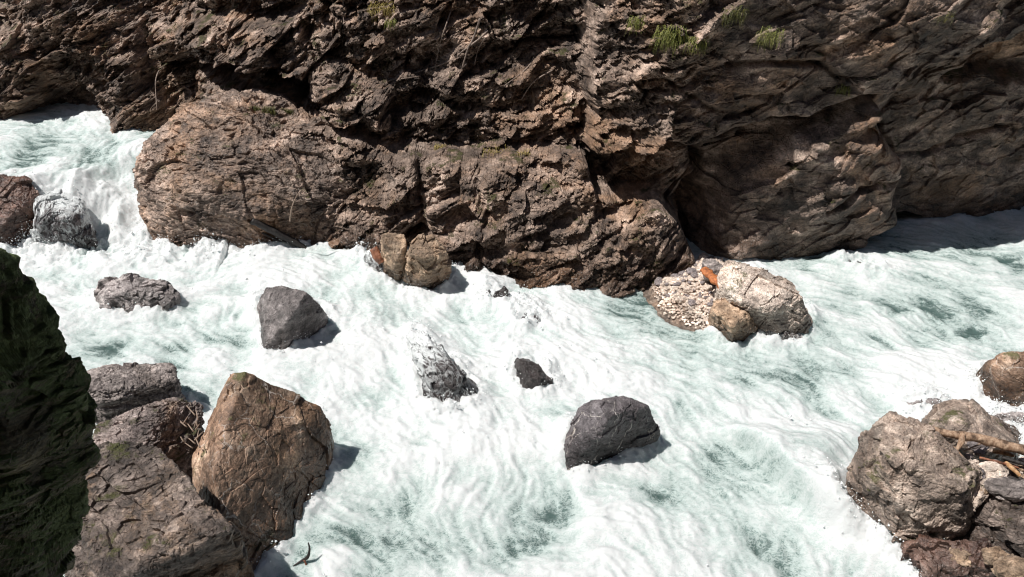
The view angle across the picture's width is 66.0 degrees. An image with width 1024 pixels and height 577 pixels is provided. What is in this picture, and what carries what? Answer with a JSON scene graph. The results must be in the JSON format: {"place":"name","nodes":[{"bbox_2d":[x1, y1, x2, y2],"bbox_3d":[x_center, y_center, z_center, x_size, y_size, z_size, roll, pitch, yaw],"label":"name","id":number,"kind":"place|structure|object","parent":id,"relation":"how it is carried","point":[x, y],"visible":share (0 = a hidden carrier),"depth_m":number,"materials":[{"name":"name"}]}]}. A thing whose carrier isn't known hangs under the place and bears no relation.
{"place":"outdoors","nodes":[
{"label":"outdoors","id":0,"kind":"place"},
{"bbox_2d":[0,248,100,576],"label":"mossy rock","id":1,"kind":"object","parent":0,"point":[50,455],"visible":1,"depth_m":5.99,"materials":[{"name":"green stone"}]},
{"bbox_2d":[0,102,1023,576],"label":"river water","id":2,"kind":"structure","parent":0,"point":[718,480],"depth_m":14.27,"materials":[{"name":"white liquid"}]},
{"bbox_2d":[0,174,39,245],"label":"boulder","id":3,"kind":"object","parent":2,"relation":"in","point":[19,195],"visible":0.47,"depth_m":17.91,"materials":[{"name":"brown stone"}]},
{"bbox_2d":[30,188,97,249],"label":"boulder","id":4,"kind":"object","parent":2,"relation":"in","point":[62,215],"visible":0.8,"depth_m":17.81,"materials":[{"name":"grey stone"}]},
{"bbox_2d":[87,362,185,422],"bbox_3d":[-6.637,2.015,13.530,2.172,1.800,1.388,0,32,0],"label":"boulder","id":5,"kind":"object","parent":2,"relation":"in","point":[114,390],"visible":0.55,"depth_m":12.96,"materials":[{"name":"grey stone"}]},
{"bbox_2d":[93,273,180,312],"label":"boulder","id":6,"kind":"object","parent":2,"relation":"in","point":[121,291],"visible":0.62,"depth_m":15.91,"materials":[{"name":"grey stone"}]},
{"bbox_2d":[92,397,204,483],"bbox_3d":[-5.559,2.693,12.068,1.840,2.076,1.379,-10,33,-15],"label":"boulder","id":7,"kind":"object","parent":2,"relation":"in","point":[158,424],"visible":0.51,"depth_m":11.61,"materials":[{"name":"grey stone"}]},
{"bbox_2d":[64,441,247,576],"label":"boulder","id":8,"kind":"object","parent":2,"relation":"in","point":[152,512],"visible":0.86,"depth_m":9.52,"materials":[{"name":"grey stone"}]},
{"bbox_2d":[200,558,254,576],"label":"boulder","id":9,"kind":"object","parent":2,"relation":"in","point":[222,570],"visible":0.3,"depth_m":10.10,"materials":[{"name":"brown stone"}]},
{"bbox_2d":[192,372,333,570],"bbox_3d":[-3.743,2.803,11.524,1.819,2.540,2.610,0,32,0],"label":"boulder","id":10,"kind":"object","parent":2,"relation":"in","point":[262,456],"visible":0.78,"depth_m":11.25,"materials":[{"name":"brown stone"}]},
{"bbox_2d":[262,232,280,241],"bbox_3d":[-5.594,-1.216,18.056,0.585,0.366,0.072,1,32,2],"label":"driftwood log","id":11,"kind":"object","parent":2,"relation":"on","point":[269,236],"visible":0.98,"depth_m":18.05,"materials":[{"name":"brown wood"}]},
{"bbox_2d":[257,285,327,349],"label":"boulder","id":12,"kind":"object","parent":2,"relation":"in","point":[286,314],"visible":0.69,"depth_m":14.69,"materials":[{"name":"grey stone"}]},
{"bbox_2d":[293,542,310,566],"bbox_3d":[-2.878,3.687,10.801,0.273,0.425,0.087,-12,34,-19],"label":"snagged branch","id":13,"kind":"object","parent":2,"relation":"in","point":[304,559],"visible":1,"depth_m":10.81,"materials":[{"name":"brown wood"}]},
{"bbox_2d":[363,252,382,271],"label":"boulder","id":14,"kind":"object","parent":2,"relation":"in","point":[369,259],"visible":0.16,"depth_m":17.23,"materials":[{"name":"grey stone"}]},
{"bbox_2d":[370,246,383,263],"bbox_3d":[-2.908,-0.713,17.009,0.353,0.383,0.217,16,35,24],"label":"driftwood log","id":15,"kind":"object","parent":14,"relation":"on","point":[376,255],"visible":0.98,"depth_m":16.93,"materials":[{"name":"red wood"}]},
{"bbox_2d":[380,232,407,281],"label":"boulder","id":16,"kind":"object","parent":2,"relation":"in","point":[394,249],"visible":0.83,"depth_m":16.48,"materials":[{"name":"brown stone"}]},
{"bbox_2d":[402,233,451,288],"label":"boulder","id":17,"kind":"object","parent":2,"relation":"in","point":[428,263],"visible":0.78,"depth_m":16.35,"materials":[{"name":"brown stone"}]},
{"bbox_2d":[406,330,477,401],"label":"boulder","id":18,"kind":"object","parent":2,"relation":"in","point":[439,372],"visible":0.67,"depth_m":13.64,"materials":[{"name":"grey stone"}]},
{"bbox_2d":[493,286,508,297],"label":"boulder","id":19,"kind":"object","parent":2,"relation":"in","point":[497,293],"visible":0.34,"depth_m":16.29,"materials":[{"name":"grey stone"}]},
{"bbox_2d":[1,109,1023,576],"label":"spray","id":20,"kind":"object","parent":2,"relation":"on","point":[513,351],"visible":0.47,"depth_m":14.60,"materials":[{"name":"white liquid"}]},
{"bbox_2d":[521,313,540,322],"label":"boulder","id":21,"kind":"object","parent":2,"relation":"in","point":[537,318],"visible":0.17,"depth_m":15.79,"materials":[{"name":"grey stone"}]},
{"bbox_2d":[514,358,552,388],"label":"boulder","id":22,"kind":"object","parent":2,"relation":"in","point":[532,375],"visible":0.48,"depth_m":14.02,"materials":[{"name":"grey stone"}]},
{"bbox_2d":[564,396,659,469],"bbox_3d":[1.638,2.433,12.742,1.662,1.846,1.197,0,32,0],"label":"boulder","id":23,"kind":"object","parent":2,"relation":"in","point":[606,428],"visible":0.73,"depth_m":12.24,"materials":[{"name":"grey stone"}]},
{"bbox_2d":[643,260,723,331],"bbox_3d":[4.200,-0.248,17.297,4.400,0.804,4.400,0,32,0],"label":"gravel bar","id":24,"kind":"object","parent":2,"relation":"in","point":[649,293],"visible":0.06,"depth_m":16.16,"materials":[{"name":"gravel"}]},
{"bbox_2d":[654,280,662,285],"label":"pebble","id":25,"kind":"object","parent":24,"relation":"on","point":[657,282],"visible":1,"depth_m":16.90,"materials":[{"name":"grey stone"}]},
{"bbox_2d":[674,295,686,303],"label":"pebble","id":26,"kind":"object","parent":24,"relation":"on","point":[681,299],"visible":1,"depth_m":16.17,"materials":[{"name":"stone"}]},
{"bbox_2d":[683,286,692,292],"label":"pebble","id":27,"kind":"object","parent":24,"relation":"on","point":[687,289],"visible":1,"depth_m":16.28,"materials":[{"name":"stone"}]},
{"bbox_2d":[686,267,696,274],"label":"pebble","id":28,"kind":"object","parent":24,"relation":"on","point":[689,270],"visible":0.73,"depth_m":16.69,"materials":[{"name":"grey stone"}]},
{"bbox_2d":[688,299,695,305],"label":"pebble","id":29,"kind":"object","parent":24,"relation":"on","point":[691,302],"visible":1,"depth_m":16.07,"materials":[{"name":"grey stone"}]},
{"bbox_2d":[690,272,697,277],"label":"pebble","id":30,"kind":"object","parent":24,"relation":"on","point":[694,274],"visible":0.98,"depth_m":16.52,"materials":[{"name":"grey stone"}]},
{"bbox_2d":[698,273,703,280],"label":"pebble","id":31,"kind":"object","parent":24,"relation":"on","point":[700,277],"visible":0.61,"depth_m":16.40,"materials":[{"name":"stone"}]},
{"bbox_2d":[703,285,712,290],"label":"pebble","id":32,"kind":"object","parent":24,"relation":"on","point":[707,287],"visible":1,"depth_m":16.18,"materials":[{"name":"stone"}]},
{"bbox_2d":[701,259,722,283],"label":"boulder","id":33,"kind":"object","parent":2,"relation":"in","point":[714,265],"visible":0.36,"depth_m":16.05,"materials":[{"name":"grey stone"}]},
{"bbox_2d":[708,299,757,341],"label":"boulder","id":34,"kind":"object","parent":2,"relation":"in","point":[731,322],"visible":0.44,"depth_m":15.13,"materials":[{"name":"brown stone"}]},
{"bbox_2d":[713,260,812,333],"bbox_3d":[5.021,0.447,15.767,1.981,2.054,1.659,11,34,17],"label":"boulder","id":35,"kind":"object","parent":2,"relation":"in","point":[765,299],"visible":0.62,"depth_m":15.14,"materials":[{"name":"beige stone"}]},
{"bbox_2d":[700,267,718,288],"bbox_3d":[4.048,-0.161,15.536,0.290,0.198,0.861,-15,35,-23],"label":"driftwood log","id":36,"kind":"object","parent":35,"relation":"on","point":[709,274],"visible":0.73,"depth_m":15.62,"materials":[{"name":"orange wood"}]},
{"bbox_2d":[763,330,802,339],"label":"boulder","id":37,"kind":"object","parent":2,"relation":"in","point":[784,335],"visible":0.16,"depth_m":15.28,"materials":[{"name":"grey stone"}]},
{"bbox_2d":[845,411,989,542],"bbox_3d":[6.032,2.939,11.428,2.381,2.486,1.791,0,32,0],"label":"boulder","id":38,"kind":"object","parent":2,"relation":"in","point":[908,478],"visible":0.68,"depth_m":10.60,"materials":[{"name":"stone"}]},
{"bbox_2d":[964,454,973,458],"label":"stone","id":39,"kind":"object","parent":38,"relation":"on","point":[969,456],"visible":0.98,"depth_m":11.12,"materials":[{"name":"grey stone"}]},
{"bbox_2d":[966,441,989,450],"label":"stone","id":40,"kind":"object","parent":38,"relation":"on","point":[969,444],"visible":0.46,"depth_m":11.30,"materials":[{"name":"grey stone"}]},
{"bbox_2d":[933,426,1023,455],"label":"driftwood log","id":41,"kind":"object","parent":38,"relation":"on","point":[962,437],"visible":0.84,"depth_m":10.89,"materials":[{"name":"brown wood"}]},
{"bbox_2d":[963,436,999,451],"bbox_3d":[6.679,2.200,11.193,0.740,0.064,0.034,-14,35,-21],"label":"driftwood stick","id":42,"kind":"object","parent":41,"relation":"on","point":[978,444],"visible":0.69,"depth_m":11.11,"materials":[{"name":"brown wood"}]},
{"bbox_2d":[973,449,986,455],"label":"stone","id":43,"kind":"object","parent":38,"relation":"on","point":[979,452],"visible":1,"depth_m":11.17,"materials":[{"name":"grey stone"}]},
{"bbox_2d":[979,467,985,481],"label":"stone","id":44,"kind":"object","parent":38,"relation":"on","point":[983,475],"visible":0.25,"depth_m":10.71,"materials":[{"name":"grey stone"}]},
{"bbox_2d":[907,398,941,404],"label":"boulder","id":45,"kind":"object","parent":2,"relation":"in","point":[930,400],"visible":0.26,"depth_m":13.40,"materials":[{"name":"grey stone"}]},
{"bbox_2d":[900,534,994,576],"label":"boulder","id":46,"kind":"object","parent":2,"relation":"in","point":[928,555],"visible":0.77,"depth_m":10.25,"materials":[{"name":"brown stone"}]},
{"bbox_2d":[949,547,971,566],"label":"stone","id":47,"kind":"object","parent":46,"relation":"on","point":[961,558],"visible":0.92,"depth_m":10.15,"materials":[{"name":"beige stone"}]},
{"bbox_2d":[981,546,1009,564],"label":"boulder","id":48,"kind":"object","parent":46,"relation":"on","point":[990,555],"visible":0.57,"depth_m":9.85,"materials":[{"name":"beige stone"}]},
{"bbox_2d":[921,399,1020,462],"bbox_3d":[7.447,2.546,12.624,2.400,1.859,1.243,-8,33,-13],"label":"boulder","id":49,"kind":"object","parent":2,"relation":"in","point":[971,415],"visible":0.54,"depth_m":11.97,"materials":[{"name":"stone"}]},
{"bbox_2d":[962,460,1023,576],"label":"boulder","id":50,"kind":"object","parent":2,"relation":"in","point":[995,521],"visible":0.34,"depth_m":10.49,"materials":[{"name":"stone"}]},
{"bbox_2d":[976,461,1008,477],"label":"stone","id":51,"kind":"object","parent":50,"relation":"on","point":[992,469],"visible":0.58,"depth_m":10.74,"materials":[{"name":"beige stone"}]},
{"bbox_2d":[979,456,1018,468],"bbox_3d":[6.720,2.403,10.868,0.493,0.074,0.062,12,34,19],"label":"driftwood stick","id":52,"kind":"object","parent":51,"relation":"on","point":[993,460],"visible":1,"depth_m":10.86,"materials":[{"name":"red wood"}]},
{"bbox_2d":[983,476,1023,502],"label":"stone","id":53,"kind":"object","parent":50,"relation":"on","point":[1004,488],"visible":0.99,"depth_m":10.47,"materials":[{"name":"grey stone"}]},
{"bbox_2d":[1008,475,1020,480],"bbox_3d":[6.833,2.614,10.528,0.373,0.096,0.087,26,40,35],"label":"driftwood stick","id":54,"kind":"object","parent":53,"relation":"on","point":[1013,477],"visible":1,"depth_m":10.58,"materials":[{"name":"brown wood"}]},
{"bbox_2d":[992,449,1014,456],"bbox_3d":[6.873,2.303,11.019,0.286,0.096,0.082,9,33,14],"label":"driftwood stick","id":55,"kind":"object","parent":50,"relation":"on","point":[1001,452],"visible":0.98,"depth_m":11.00,"materials":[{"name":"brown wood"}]},
{"bbox_2d":[991,553,1023,576],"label":"stone","id":56,"kind":"object","parent":50,"relation":"on","point":[1012,565],"visible":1,"depth_m":9.52,"materials":[{"name":"beige stone"}]},
{"bbox_2d":[1002,456,1023,465],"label":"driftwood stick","id":57,"kind":"object","parent":50,"relation":"on","point":[1014,461],"visible":1,"depth_m":10.87,"materials":[{"name":"brown wood"}]},
{"bbox_2d":[1005,461,1020,476],"bbox_3d":[6.833,2.463,10.767,0.090,0.097,0.258,-10,33,-15],"label":"driftwood stick","id":58,"kind":"object","parent":50,"relation":"on","point":[1011,467],"visible":1,"depth_m":10.73,"materials":[{"name":"brown wood"}]},
{"bbox_2d":[1017,465,1023,471],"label":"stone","id":59,"kind":"object","parent":50,"relation":"on","point":[1021,467],"visible":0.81,"depth_m":10.88,"materials":[{"name":"stone"}]},
{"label":"stone","id":60,"kind":"object","parent":50,"relation":"on","visible":0},
{"bbox_2d":[979,478,990,485],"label":"stone","id":61,"kind":"object","parent":60,"relation":"on","point":[983,481],"visible":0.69,"depth_m":10.64,"materials":[{"name":"beige stone"}]},
{"bbox_2d":[976,351,1023,406],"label":"boulder","id":62,"kind":"object","parent":2,"relation":"in","point":[1002,373],"visible":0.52,"depth_m":13.36,"materials":[{"name":"brown stone"}]},
{"bbox_2d":[994,411,1023,422],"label":"boulder","id":63,"kind":"object","parent":2,"relation":"in","point":[1014,415],"visible":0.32,"depth_m":12.94,"materials":[{"name":"grey stone"}]},
{"bbox_2d":[0,0,1023,297],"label":"cliff","id":64,"kind":"structure","parent":0,"point":[634,166],"depth_m":17.45,"materials":[{"name":"brown stone"}]},
{"bbox_2d":[155,71,159,107],"bbox_3d":[-9.762,-5.454,21.673,0.088,0.864,0.784,-1,32,-2],"label":"root","id":65,"kind":"object","parent":64,"relation":"hanging from","point":[155,87],"visible":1,"depth_m":21.63,"materials":[{"name":"grey wood"}]},
{"bbox_2d":[132,88,354,247],"bbox_3d":[-5.821,-2.687,19.470,6.780,4.313,4.552,0,32,0],"label":"rock outcrop","id":66,"kind":"object","parent":64,"relation":"on","point":[232,163],"visible":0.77,"depth_m":17.85,"materials":[{"name":"brown stone"}]},
{"bbox_2d":[250,218,306,248],"bbox_3d":[-5.276,-1.198,18.030,1.251,1.085,0.187,-8,33,-13],"label":"driftwood log","id":67,"kind":"object","parent":66,"relation":"on","point":[277,233],"visible":0.94,"depth_m":17.91,"materials":[{"name":"brown wood"}]},
{"bbox_2d":[289,190,301,221],"bbox_3d":[-4.747,-1.795,17.260,0.384,0.749,0.101,-3,32,-5],"label":"dead twig","id":68,"kind":"object","parent":66,"relation":"on","point":[292,207],"visible":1,"depth_m":17.22,"materials":[{"name":"grey wood"}]},
{"bbox_2d":[368,1,397,22],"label":"grass tuft","id":69,"kind":"object","parent":64,"relation":"on","point":[379,10],"visible":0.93,"depth_m":17.35,"materials":[{"name":"green plant"}]},
{"bbox_2d":[384,18,397,29],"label":"grass tuft","id":70,"kind":"object","parent":64,"relation":"on","point":[395,23],"visible":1,"depth_m":17.14,"materials":[{"name":"green plant"}]},
{"bbox_2d":[387,30,487,81],"bbox_3d":[-1.669,-5.181,17.573,2.345,1.224,0.292,6,33,10],"label":"root","id":71,"kind":"object","parent":64,"relation":"attached to","point":[478,39],"visible":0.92,"depth_m":17.33,"materials":[{"name":"brown wood"}]},
{"bbox_2d":[434,143,447,149],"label":"grass tuft","id":72,"kind":"object","parent":64,"relation":"on","point":[441,146],"visible":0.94,"depth_m":17.93,"materials":[{"name":"green plant"}]},
{"bbox_2d":[435,10,451,68],"bbox_3d":[-1.518,-5.514,17.528,0.298,1.257,0.425,15,35,22],"label":"root","id":73,"kind":"object","parent":64,"relation":"hanging from","point":[442,36],"visible":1,"depth_m":17.29,"materials":[{"name":"brown wood"}]},
{"bbox_2d":[462,18,480,67],"bbox_3d":[-0.882,-5.332,17.167,0.456,1.051,0.095,-5,32,-9],"label":"root","id":74,"kind":"object","parent":64,"relation":"hanging from","point":[476,29],"visible":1,"depth_m":17.13,"materials":[{"name":"brown wood"}]},
{"bbox_2d":[482,144,509,155],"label":"grass tuft","id":75,"kind":"object","parent":64,"relation":"on","point":[492,150],"visible":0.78,"depth_m":17.50,"materials":[{"name":"green plant"}]},
{"bbox_2d":[504,54,534,85],"bbox_3d":[0.202,-4.762,17.237,0.818,0.573,0.140,-20,37,-29],"label":"root","id":76,"kind":"object","parent":64,"relation":"attached to","point":[522,71],"visible":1,"depth_m":17.22,"materials":[{"name":"grey wood"}]},
{"bbox_2d":[521,70,552,99],"bbox_3d":[0.559,-4.477,17.393,0.710,0.661,0.121,-4,32,-6],"label":"root","id":77,"kind":"object","parent":64,"relation":"attached to","point":[535,80],"visible":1,"depth_m":17.28,"materials":[{"name":"brown wood"}]},
{"bbox_2d":[625,15,645,35],"bbox_3d":[2.406,-5.069,15.233,0.445,0.383,0.203,0,32,0],"label":"grass tuft","id":78,"kind":"object","parent":64,"relation":"on","point":[636,25],"visible":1,"depth_m":15.20,"materials":[{"name":"green plant"}]},
{"bbox_2d":[652,25,688,56],"bbox_3d":[3.015,-4.701,15.006,0.810,0.578,0.394,0,32,0],"label":"grass tuft","id":79,"kind":"object","parent":64,"relation":"on","point":[667,38],"visible":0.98,"depth_m":14.97,"materials":[{"name":"green plant"}]},
{"bbox_2d":[683,36,709,54],"bbox_3d":[3.520,-4.555,14.914,0.575,0.422,0.217,0,32,0],"label":"grass tuft","id":80,"kind":"object","parent":64,"relation":"on","point":[696,46],"visible":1,"depth_m":14.87,"materials":[{"name":"green plant"}]},
{"bbox_2d":[720,5,748,27],"bbox_3d":[4.179,-5.079,14.811,0.650,0.460,0.252,0,32,0],"label":"grass tuft","id":81,"kind":"object","parent":64,"relation":"on","point":[737,15],"visible":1,"depth_m":14.77,"materials":[{"name":"green plant"}]},
{"bbox_2d":[753,26,784,49],"bbox_3d":[4.957,-4.784,15.128,0.664,0.471,0.278,0,32,0],"label":"grass tuft","id":82,"kind":"object","parent":64,"relation":"on","point":[768,34],"visible":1,"depth_m":15.10,"materials":[{"name":"green plant"}]},
{"bbox_2d":[834,84,850,96],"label":"grass tuft","id":83,"kind":"object","parent":64,"relation":"on","point":[841,90],"visible":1,"depth_m":16.09,"materials":[{"name":"green plant"}]},
{"bbox_2d":[935,11,955,27],"bbox_3d":[8.330,-5.157,15.123,0.429,0.324,0.165,0,32,0],"label":"grass tuft","id":84,"kind":"object","parent":64,"relation":"on","point":[947,19],"visible":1,"depth_m":15.11,"materials":[{"name":"plant"}]},
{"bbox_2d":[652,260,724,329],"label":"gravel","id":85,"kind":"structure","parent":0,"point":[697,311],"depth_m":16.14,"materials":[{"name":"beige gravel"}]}
]}

